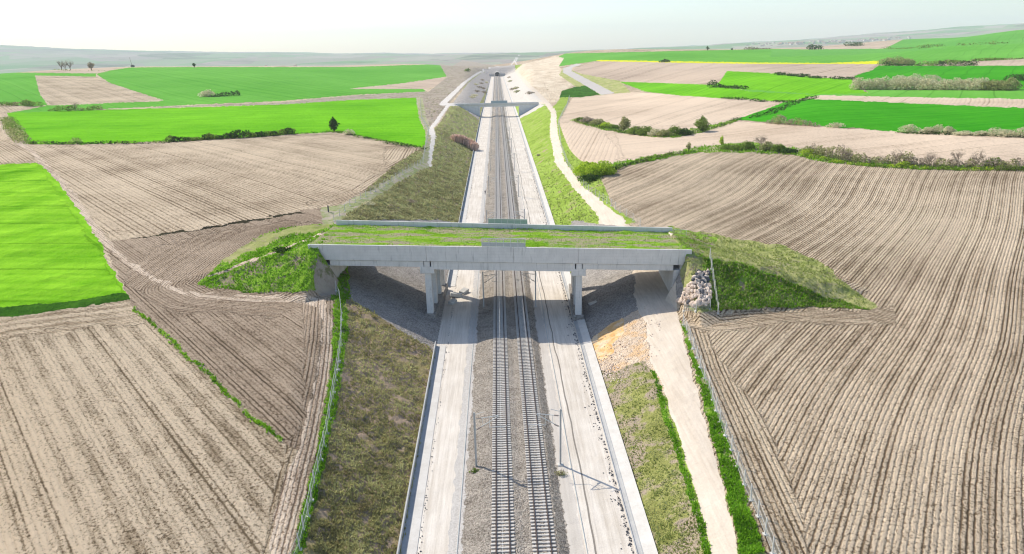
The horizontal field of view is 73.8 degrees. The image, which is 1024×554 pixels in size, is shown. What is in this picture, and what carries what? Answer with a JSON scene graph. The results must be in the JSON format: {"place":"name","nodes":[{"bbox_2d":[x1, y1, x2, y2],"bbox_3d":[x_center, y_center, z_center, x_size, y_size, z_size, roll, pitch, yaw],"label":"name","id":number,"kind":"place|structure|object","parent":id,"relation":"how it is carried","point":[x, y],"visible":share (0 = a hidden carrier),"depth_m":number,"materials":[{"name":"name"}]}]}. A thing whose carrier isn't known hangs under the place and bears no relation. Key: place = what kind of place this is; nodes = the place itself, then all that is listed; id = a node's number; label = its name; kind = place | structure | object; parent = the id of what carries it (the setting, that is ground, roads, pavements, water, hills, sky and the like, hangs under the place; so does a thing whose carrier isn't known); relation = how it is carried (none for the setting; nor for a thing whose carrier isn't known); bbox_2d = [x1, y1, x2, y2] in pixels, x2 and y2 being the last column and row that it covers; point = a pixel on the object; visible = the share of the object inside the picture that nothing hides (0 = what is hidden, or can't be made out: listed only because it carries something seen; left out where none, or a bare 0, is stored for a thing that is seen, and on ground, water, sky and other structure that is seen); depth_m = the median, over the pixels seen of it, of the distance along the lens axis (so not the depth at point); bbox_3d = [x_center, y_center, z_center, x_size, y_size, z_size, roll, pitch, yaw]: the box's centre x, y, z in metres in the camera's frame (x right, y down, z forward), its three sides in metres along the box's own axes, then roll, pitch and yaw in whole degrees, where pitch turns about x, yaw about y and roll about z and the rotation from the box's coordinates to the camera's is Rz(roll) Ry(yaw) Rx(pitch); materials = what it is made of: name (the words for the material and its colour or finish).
{"place":"outdoors","nodes":[
{"label":"outdoors","id":0,"kind":"place"},
{"bbox_2d":[0,106,39,164],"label":"ploughed field","id":1,"kind":"structure","parent":0,"point":[10,153],"depth_m":324.63,"materials":[{"name":"beige soil"}]},
{"bbox_2d":[0,72,95,105],"bbox_3d":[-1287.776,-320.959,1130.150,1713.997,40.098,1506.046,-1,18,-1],"label":"green field","id":2,"kind":"structure","parent":0,"point":[18,87],"depth_m":762.95,"materials":[{"name":"plant"}]},
{"bbox_2d":[0,99,43,106],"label":"hedge","id":3,"kind":"object","parent":2,"relation":"on","point":[25,103],"visible":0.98,"depth_m":606.91,"materials":[{"name":"green plant"}]},
{"bbox_2d":[0,163,126,307],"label":"green field","id":4,"kind":"structure","parent":0,"point":[51,249],"depth_m":166.40,"materials":[{"name":"plant"}]},
{"bbox_2d":[0,293,129,316],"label":"grass bank","id":5,"kind":"structure","parent":0,"point":[18,310],"depth_m":128.15,"materials":[{"name":"plant"}]},
{"bbox_2d":[16,67,117,73],"bbox_3d":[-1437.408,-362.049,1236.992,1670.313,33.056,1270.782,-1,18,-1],"label":"ploughed field","id":6,"kind":"structure","parent":0,"point":[94,70],"depth_m":1049.55,"materials":[{"name":"soil"}]},
{"bbox_2d":[0,121,152,277],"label":"dirt track","id":7,"kind":"structure","parent":0,"point":[76,201],"depth_m":204.17,"materials":[{"name":"soil"}]},
{"bbox_2d":[35,75,162,104],"bbox_3d":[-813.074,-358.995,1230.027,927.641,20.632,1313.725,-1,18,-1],"label":"ploughed field","id":8,"kind":"structure","parent":0,"point":[61,90],"depth_m":720.68,"materials":[{"name":"beige soil"}]},
{"bbox_2d":[133,308,281,441],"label":"field balk","id":9,"kind":"object","parent":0,"point":[180,349],"visible":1,"depth_m":103.44,"materials":[{"name":"green plant"}]},
{"bbox_2d":[7,98,425,146],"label":"green field","id":10,"kind":"structure","parent":0,"point":[394,120],"depth_m":474.78,"materials":[{"name":"plant"}]},
{"bbox_2d":[22,140,169,144],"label":"hedge","id":11,"kind":"object","parent":10,"relation":"on","point":[62,143],"visible":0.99,"depth_m":350.59,"materials":[{"name":"green plant"}]},
{"bbox_2d":[165,127,295,141],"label":"hedge","id":12,"kind":"object","parent":10,"relation":"on","point":[210,136],"visible":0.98,"depth_m":366.05,"materials":[{"name":"green plant"}]},
{"bbox_2d":[286,130,427,148],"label":"hedge","id":13,"kind":"object","parent":10,"relation":"on","point":[367,137],"visible":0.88,"depth_m":362.35,"materials":[{"name":"green plant"}]},
{"bbox_2d":[12,88,424,112],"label":"green field","id":14,"kind":"structure","parent":0,"point":[269,97],"depth_m":651.48,"materials":[{"name":"plant"}]},
{"bbox_2d":[47,105,102,110],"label":"hedge","id":15,"kind":"object","parent":14,"relation":"on","point":[79,109],"visible":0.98,"depth_m":580.28,"materials":[{"name":"green plant"}]},
{"bbox_2d":[139,212,303,237],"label":"field balk","id":16,"kind":"object","parent":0,"point":[235,222],"visible":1,"depth_m":183.06,"materials":[{"name":"soil"}]},
{"bbox_2d":[30,133,419,239],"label":"ploughed field","id":17,"kind":"structure","parent":0,"point":[128,191],"depth_m":248.87,"materials":[{"name":"beige soil"}]},
{"bbox_2d":[108,207,341,302],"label":"ploughed field","id":18,"kind":"structure","parent":0,"point":[186,261],"depth_m":156.36,"materials":[{"name":"soil"}]},
{"bbox_2d":[130,289,334,498],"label":"ploughed field","id":19,"kind":"structure","parent":0,"point":[260,360],"depth_m":110.04,"materials":[{"name":"soil"}]},
{"bbox_2d":[149,276,332,553],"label":"wheel tracks","id":20,"kind":"object","parent":19,"relation":"on","point":[293,493],"visible":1,"depth_m":88.43,"materials":[{"name":"soil"}]},
{"bbox_2d":[0,64,495,553],"bbox_3d":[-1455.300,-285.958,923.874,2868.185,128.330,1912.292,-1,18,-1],"label":"ploughed field","id":21,"kind":"structure","parent":0,"point":[124,429],"depth_m":86.11,"materials":[{"name":"soil"}]},
{"bbox_2d":[0,116,31,142],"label":"hedge","id":22,"kind":"object","parent":21,"relation":"on","point":[18,133],"visible":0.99,"depth_m":413.92,"materials":[{"name":"green plant"}]},
{"bbox_2d":[97,64,446,100],"bbox_3d":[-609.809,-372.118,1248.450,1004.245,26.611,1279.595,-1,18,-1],"label":"green field","id":23,"kind":"structure","parent":0,"point":[171,83],"depth_m":933.08,"materials":[{"name":"plant"}]},
{"bbox_2d":[197,223,350,299],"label":"embankment","id":24,"kind":"structure","parent":0,"point":[228,280],"depth_m":134.81,"materials":[{"name":"green plant"}]},
{"bbox_2d":[208,232,324,276],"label":"worn path","id":25,"kind":"structure","parent":24,"relation":"on","point":[250,260],"depth_m":139.53,"materials":[{"name":"soil"}]},
{"bbox_2d":[220,224,330,263],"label":"grass patch","id":26,"kind":"object","parent":24,"relation":"on","point":[263,240],"visible":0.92,"depth_m":169.05,"materials":[{"name":"plant"}]},
{"bbox_2d":[158,91,426,107],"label":"ploughed field","id":27,"kind":"structure","parent":0,"point":[390,95],"depth_m":670.34,"materials":[{"name":"soil"}]},
{"bbox_2d":[295,298,349,553],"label":"grass verge","id":28,"kind":"object","parent":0,"point":[336,385],"depth_m":106.23,"materials":[{"name":"plant"}]},
{"bbox_2d":[290,281,342,550],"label":"wire fence","id":29,"kind":"object","parent":28,"relation":"on","point":[321,458],"visible":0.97,"depth_m":86.63,"materials":[{"name":"metal"}]},
{"bbox_2d":[302,297,434,553],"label":"grass","id":30,"kind":"structure","parent":0,"point":[348,506],"depth_m":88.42,"materials":[{"name":"plant"}]},
{"bbox_2d":[320,97,431,224],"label":"dirt path","id":31,"kind":"structure","parent":0,"point":[327,217],"depth_m":229.49,"materials":[{"name":"soil"}]},
{"bbox_2d":[334,219,452,351],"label":"gravel slope","id":32,"kind":"structure","parent":0,"point":[395,296],"depth_m":142.46,"materials":[{"name":"gravel"}]},
{"bbox_2d":[307,218,692,320],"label":"overpass","id":33,"kind":"object","parent":32,"relation":"on","point":[433,251],"visible":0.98,"depth_m":137.06,"materials":[{"name":"concrete"}]},
{"bbox_2d":[314,259,337,295],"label":"abutment","id":34,"kind":"structure","parent":33,"relation":"attached to","point":[325,278],"depth_m":133.37,"materials":[{"name":"concrete"}]},
{"bbox_2d":[356,77,445,88],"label":"ploughed field","id":35,"kind":"structure","parent":0,"point":[428,83],"depth_m":877.73,"materials":[{"name":"soil"}]},
{"bbox_2d":[342,72,487,222],"bbox_3d":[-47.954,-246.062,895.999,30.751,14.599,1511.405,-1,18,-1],"label":"cutting slope","id":36,"kind":"structure","parent":0,"point":[459,120],"depth_m":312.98,"materials":[{"name":"plant"}]},
{"bbox_2d":[451,134,478,150],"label":"reed clump","id":37,"kind":"object","parent":36,"relation":"on","point":[470,143],"visible":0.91,"depth_m":383.34,"materials":[{"name":"plant"}]},
{"bbox_2d":[427,105,448,166],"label":"dirt path","id":38,"kind":"structure","parent":0,"point":[432,140],"depth_m":374.45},
{"bbox_2d":[420,60,496,130],"bbox_3d":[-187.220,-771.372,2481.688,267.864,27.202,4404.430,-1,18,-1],"label":"earth slope","id":39,"kind":"structure","parent":0,"point":[457,74],"depth_m":883.57,"materials":[{"name":"soil"}]},
{"bbox_2d":[440,67,490,105],"bbox_3d":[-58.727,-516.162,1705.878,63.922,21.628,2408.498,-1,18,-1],"label":"access road","id":40,"kind":"structure","parent":0,"point":[444,102],"depth_m":730.32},
{"bbox_2d":[453,72,490,119],"bbox_3d":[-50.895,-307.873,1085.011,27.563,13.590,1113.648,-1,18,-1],"label":"stone pitching","id":41,"kind":"object","parent":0,"point":[470,88],"visible":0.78,"depth_m":837.13,"materials":[{"name":"stone"}]},
{"bbox_2d":[484,65,515,74],"bbox_3d":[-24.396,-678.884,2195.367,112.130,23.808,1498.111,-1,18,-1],"label":"stone pitching","id":42,"kind":"object","parent":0,"point":[508,70],"visible":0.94,"depth_m":1618.47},
{"bbox_2d":[0,23,1023,72],"bbox_3d":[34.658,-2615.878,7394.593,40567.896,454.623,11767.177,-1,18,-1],"label":"hills","id":43,"kind":"structure","parent":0,"point":[13,59],"depth_m":5872.26,"materials":[{"name":"grey"}]},
{"bbox_2d":[0,0,1023,53],"label":"sky","id":44,"kind":"structure","parent":0,"point":[315,26],"materials":[{"name":"white"}]},
{"bbox_2d":[417,76,636,553],"bbox_3d":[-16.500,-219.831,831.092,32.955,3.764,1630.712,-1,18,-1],"label":"railway formation","id":45,"kind":"object","parent":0,"point":[603,521],"visible":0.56,"depth_m":104.53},
{"bbox_2d":[396,341,445,553],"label":"drainage channel","id":46,"kind":"object","parent":45,"relation":"on","point":[412,524],"visible":1,"depth_m":91.40,"materials":[{"name":"concrete"}]},
{"bbox_2d":[447,79,490,286],"bbox_3d":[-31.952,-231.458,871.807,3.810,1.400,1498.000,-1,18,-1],"label":"drainage channel","id":47,"kind":"object","parent":45,"relation":"on","point":[451,279],"visible":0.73,"depth_m":265.02,"materials":[{"name":"concrete"}]},
{"bbox_2d":[456,148,488,553],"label":"ground cable","id":48,"kind":"object","parent":45,"relation":"on","point":[467,409],"visible":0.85,"depth_m":100.19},
{"bbox_2d":[473,412,505,466],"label":"catenary mast","id":49,"kind":"object","parent":45,"relation":"on","point":[474,418],"visible":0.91,"depth_m":88.15,"materials":[{"name":"metal"}]},
{"bbox_2d":[461,76,570,553],"bbox_3d":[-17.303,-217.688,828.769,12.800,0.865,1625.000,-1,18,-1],"label":"ballast bed","id":50,"kind":"object","parent":45,"relation":"on","point":[476,538],"visible":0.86,"depth_m":97.57,"materials":[{"name":"gravel"}]},
{"bbox_2d":[491,77,514,553],"bbox_3d":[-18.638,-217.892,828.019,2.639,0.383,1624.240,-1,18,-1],"label":"railway track","id":51,"kind":"structure","parent":50,"relation":"on","point":[499,308],"depth_m":104.48,"materials":[{"name":"metal"}]},
{"bbox_2d":[498,77,556,553],"bbox_3d":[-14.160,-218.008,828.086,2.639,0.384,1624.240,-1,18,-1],"label":"railway track","id":52,"kind":"structure","parent":50,"relation":"on","point":[519,300],"depth_m":104.00,"materials":[{"name":"metal"}]},
{"bbox_2d":[528,409,562,465],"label":"catenary mast","id":53,"kind":"object","parent":45,"relation":"on","point":[560,463],"visible":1,"depth_m":88.48,"materials":[{"name":"metal"}]},
{"bbox_2d":[513,149,587,553],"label":"ground cable","id":54,"kind":"object","parent":45,"relation":"on","point":[560,406],"visible":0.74,"depth_m":99.24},
{"bbox_2d":[525,150,633,553],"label":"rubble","id":55,"kind":"object","parent":45,"relation":"on","point":[622,509],"visible":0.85,"depth_m":102.40,"materials":[{"name":"gravel"}]},
{"bbox_2d":[503,76,657,553],"bbox_3d":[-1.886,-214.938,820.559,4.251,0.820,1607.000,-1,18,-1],"label":"drainage channel","id":56,"kind":"object","parent":45,"relation":"on","point":[641,534],"visible":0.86,"depth_m":97.96,"materials":[{"name":"concrete"}]},
{"bbox_2d":[515,56,572,103],"bbox_3d":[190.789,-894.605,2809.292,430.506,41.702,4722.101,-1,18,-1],"label":"sandy slope","id":57,"kind":"structure","parent":0,"point":[546,80],"depth_m":989.08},
{"bbox_2d":[515,71,628,225],"bbox_3d":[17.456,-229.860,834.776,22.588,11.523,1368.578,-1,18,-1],"label":"access road","id":58,"kind":"structure","parent":0,"point":[606,215],"depth_m":264.35,"materials":[{"name":"gravel"}]},
{"bbox_2d":[560,86,599,97],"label":"grass bank","id":59,"kind":"structure","parent":0,"point":[581,91],"depth_m":745.96,"materials":[{"name":"plant"}]},
{"bbox_2d":[563,64,613,94],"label":"paved road","id":60,"kind":"structure","parent":0,"point":[599,89],"depth_m":884.78,"materials":[{"name":"asphalt"}]},
{"bbox_2d":[553,97,634,223],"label":"grass bank","id":61,"kind":"structure","parent":0,"point":[559,106],"depth_m":328.80,"materials":[{"name":"plant"}]},
{"bbox_2d":[558,95,640,225],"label":"wire fence","id":62,"kind":"object","parent":61,"relation":"on","point":[577,173],"visible":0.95,"depth_m":271.17,"materials":[{"name":"metal"}]},
{"bbox_2d":[559,70,629,93],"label":"grass bank","id":63,"kind":"structure","parent":0,"point":[614,86],"depth_m":863.56,"materials":[{"name":"plant"}]},
{"bbox_2d":[591,318,623,360],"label":"earth slope","id":64,"kind":"structure","parent":0,"point":[611,329],"depth_m":126.77,"materials":[{"name":"soil"}]},
{"bbox_2d":[515,64,711,553],"bbox_3d":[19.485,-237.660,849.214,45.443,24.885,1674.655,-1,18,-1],"label":"cutting slope","id":65,"kind":"structure","parent":0,"point":[536,125],"depth_m":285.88,"materials":[{"name":"plant"}]},
{"bbox_2d":[454,100,538,115],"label":"overpass","id":66,"kind":"object","parent":65,"relation":"on","point":[524,107],"visible":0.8,"depth_m":584.11,"materials":[{"name":"concrete"}]},
{"bbox_2d":[504,72,543,117],"bbox_3d":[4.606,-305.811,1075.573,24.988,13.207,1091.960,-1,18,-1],"label":"embankment","id":67,"kind":"structure","parent":65,"relation":"on","point":[523,88],"depth_m":822.47,"materials":[{"name":"soil"}]},
{"bbox_2d":[570,220,683,338],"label":"gravel slope","id":68,"kind":"structure","parent":0,"point":[610,292],"depth_m":144.27,"materials":[{"name":"gravel"}]},
{"bbox_2d":[597,310,665,397],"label":"earth slope","id":69,"kind":"structure","parent":0,"point":[642,347],"depth_m":119.88,"materials":[{"name":"soil"}]},
{"bbox_2d":[600,362,629,387],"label":"rubble","id":70,"kind":"object","parent":69,"relation":"on","point":[607,373],"visible":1,"depth_m":114.05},
{"bbox_2d":[601,361,703,553],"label":"grass slope","id":71,"kind":"structure","parent":0,"point":[647,494],"depth_m":89.40,"materials":[{"name":"plant"}]},
{"bbox_2d":[291,298,764,553],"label":"grass","id":72,"kind":"structure","parent":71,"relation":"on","point":[740,521],"depth_m":83.41,"materials":[{"name":"plant"}]},
{"bbox_2d":[651,370,709,551],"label":"grass verge","id":73,"kind":"object","parent":71,"relation":"on","point":[658,383],"depth_m":86.21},
{"bbox_2d":[570,118,735,137],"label":"field balk","id":74,"kind":"object","parent":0,"point":[711,128],"visible":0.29,"depth_m":368.44,"materials":[{"name":"green plant"}]},
{"bbox_2d":[572,117,741,136],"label":"hedge","id":75,"kind":"object","parent":74,"relation":"on","point":[671,134],"visible":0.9,"depth_m":368.10,"materials":[{"name":"green plant"}]},
{"bbox_2d":[560,92,782,133],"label":"ploughed field","id":76,"kind":"structure","parent":0,"point":[659,111],"depth_m":452.96,"materials":[{"name":"beige soil"}]},
{"bbox_2d":[632,233,737,553],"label":"dirt road","id":77,"kind":"structure","parent":0,"point":[670,362],"depth_m":99.27,"materials":[{"name":"soil"}]},
{"bbox_2d":[669,226,717,259],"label":"embankment","id":78,"kind":"structure","parent":0,"point":[689,256],"depth_m":146.15,"materials":[{"name":"green plant"}]},
{"bbox_2d":[621,82,813,100],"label":"green field","id":79,"kind":"structure","parent":0,"point":[700,90],"depth_m":544.05,"materials":[{"name":"plant"}]},
{"bbox_2d":[681,322,765,553],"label":"grass verge","id":80,"kind":"object","parent":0,"point":[706,408],"depth_m":89.83,"materials":[{"name":"plant"}]},
{"bbox_2d":[682,314,780,553],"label":"wire fence","id":81,"kind":"object","parent":80,"relation":"on","point":[757,515],"visible":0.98,"depth_m":85.21,"materials":[{"name":"metal"}]},
{"bbox_2d":[573,61,875,83],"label":"ploughed field","id":82,"kind":"structure","parent":0,"point":[674,73],"depth_m":860.17,"materials":[{"name":"soil"}]},
{"bbox_2d":[596,60,878,63],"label":"rapeseed strip","id":83,"kind":"object","parent":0,"point":[868,62],"visible":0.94,"depth_m":953.29,"materials":[{"name":"plant"}]},
{"bbox_2d":[496,49,1023,553],"bbox_3d":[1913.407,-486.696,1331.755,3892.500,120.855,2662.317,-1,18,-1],"label":"ploughed field","id":84,"kind":"structure","parent":0,"point":[892,423],"depth_m":109.37,"materials":[{"name":"soil"}]},
{"bbox_2d":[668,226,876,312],"bbox_3d":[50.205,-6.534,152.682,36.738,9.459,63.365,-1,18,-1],"label":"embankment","id":85,"kind":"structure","parent":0,"point":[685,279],"depth_m":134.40,"materials":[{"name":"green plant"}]},
{"bbox_2d":[701,257,869,310],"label":"grass slope","id":86,"kind":"structure","parent":0,"point":[742,280],"depth_m":130.05,"materials":[{"name":"plant"}]},
{"bbox_2d":[712,71,866,94],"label":"green field","id":87,"kind":"structure","parent":0,"point":[773,82],"depth_m":569.10,"materials":[{"name":"plant"}]},
{"bbox_2d":[774,71,857,79],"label":"hedge","id":88,"kind":"object","parent":87,"relation":"on","point":[808,75],"visible":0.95,"depth_m":627.86,"materials":[{"name":"green plant"}]},
{"bbox_2d":[559,121,1023,166],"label":"ploughed field","id":89,"kind":"structure","parent":0,"point":[586,143],"depth_m":299.79,"materials":[{"name":"beige soil"}]},
{"bbox_2d":[765,114,819,126],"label":"hedge","id":90,"kind":"object","parent":89,"relation":"on","point":[790,121],"visible":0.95,"depth_m":338.53,"materials":[{"name":"green plant"}]},
{"bbox_2d":[559,44,1023,65],"bbox_3d":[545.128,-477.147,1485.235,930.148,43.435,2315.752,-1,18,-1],"label":"green field","id":91,"kind":"structure","parent":0,"point":[970,52],"depth_m":1087.77,"materials":[{"name":"plant"}]},
{"bbox_2d":[600,143,1020,175],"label":"field balk","id":92,"kind":"object","parent":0,"point":[714,147],"visible":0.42,"depth_m":282.29,"materials":[{"name":"green plant"}]},
{"bbox_2d":[132,119,1023,441],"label":"grass","id":93,"kind":"structure","parent":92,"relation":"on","point":[228,395],"depth_m":242.48,"materials":[{"name":"plant"}]},
{"bbox_2d":[572,161,593,176],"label":"bush","id":94,"kind":"object","parent":92,"relation":"on","point":[582,168],"visible":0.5,"depth_m":255.03,"materials":[{"name":"green plant"}]},
{"bbox_2d":[585,160,616,175],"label":"bush","id":95,"kind":"object","parent":92,"relation":"on","point":[602,168],"visible":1,"depth_m":249.71,"materials":[{"name":"green plant"}]},
{"bbox_2d":[610,151,690,172],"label":"hedge","id":96,"kind":"object","parent":92,"relation":"on","point":[616,167],"visible":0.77,"depth_m":272.51,"materials":[{"name":"green plant"}]},
{"bbox_2d":[800,143,914,165],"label":"hedge","id":97,"kind":"object","parent":92,"relation":"on","point":[830,152],"visible":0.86,"depth_m":251.42,"materials":[{"name":"green plant"}]},
{"bbox_2d":[802,152,1023,171],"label":"hedge","id":98,"kind":"object","parent":92,"relation":"on","point":[897,165],"visible":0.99,"depth_m":231.04,"materials":[{"name":"green plant"}]},
{"bbox_2d":[897,154,1023,169],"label":"hedge","id":99,"kind":"object","parent":92,"relation":"on","point":[1001,162],"visible":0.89,"depth_m":226.68,"materials":[{"name":"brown plant"}]},
{"bbox_2d":[770,40,899,49],"bbox_3d":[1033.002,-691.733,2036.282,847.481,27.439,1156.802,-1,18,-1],"label":"ploughed field","id":100,"kind":"structure","parent":0,"point":[876,45],"depth_m":1666.36,"materials":[{"name":"soil"}]},
{"bbox_2d":[770,48,945,56],"bbox_3d":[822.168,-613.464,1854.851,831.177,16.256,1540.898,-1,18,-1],"label":"green field","id":101,"kind":"structure","parent":0,"point":[796,52],"depth_m":1330.45,"materials":[{"name":"plant"}]},
{"bbox_2d":[736,87,1023,98],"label":"green field","id":102,"kind":"structure","parent":0,"point":[989,94],"depth_m":446.95,"materials":[{"name":"plant"}]},
{"bbox_2d":[1000,77,1022,90],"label":"bush","id":103,"kind":"object","parent":102,"relation":"on","point":[1014,85],"visible":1,"depth_m":439.51,"materials":[{"name":"green plant"}]},
{"bbox_2d":[738,99,1023,133],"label":"green field","id":104,"kind":"structure","parent":0,"point":[880,116],"depth_m":348.07,"materials":[{"name":"plant"}]},
{"bbox_2d":[749,95,818,117],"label":"hedge","id":105,"kind":"object","parent":104,"relation":"on","point":[784,108],"visible":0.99,"depth_m":408.55,"materials":[{"name":"green plant"}]},
{"bbox_2d":[814,95,1023,107],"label":"ploughed field","id":106,"kind":"structure","parent":0,"point":[998,102],"depth_m":404.68,"materials":[{"name":"beige soil"}]},
{"bbox_2d":[855,65,1023,88],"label":"green field","id":107,"kind":"structure","parent":0,"point":[999,73],"depth_m":646.78,"materials":[{"name":"plant"}]},
{"bbox_2d":[882,59,979,65],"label":"hedge","id":108,"kind":"object","parent":107,"relation":"on","point":[961,62],"visible":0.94,"depth_m":739.61,"materials":[{"name":"green plant"}]},
{"bbox_2d":[888,30,1023,47],"bbox_3d":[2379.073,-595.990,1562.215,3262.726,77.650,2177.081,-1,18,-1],"label":"green field","id":109,"kind":"structure","parent":0,"point":[1014,37],"depth_m":1328.20,"materials":[{"name":"plant"}]},
{"bbox_2d":[926,59,1023,65],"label":"ploughed field","id":110,"kind":"structure","parent":0,"point":[1016,62],"depth_m":721.54,"materials":[{"name":"soil"}]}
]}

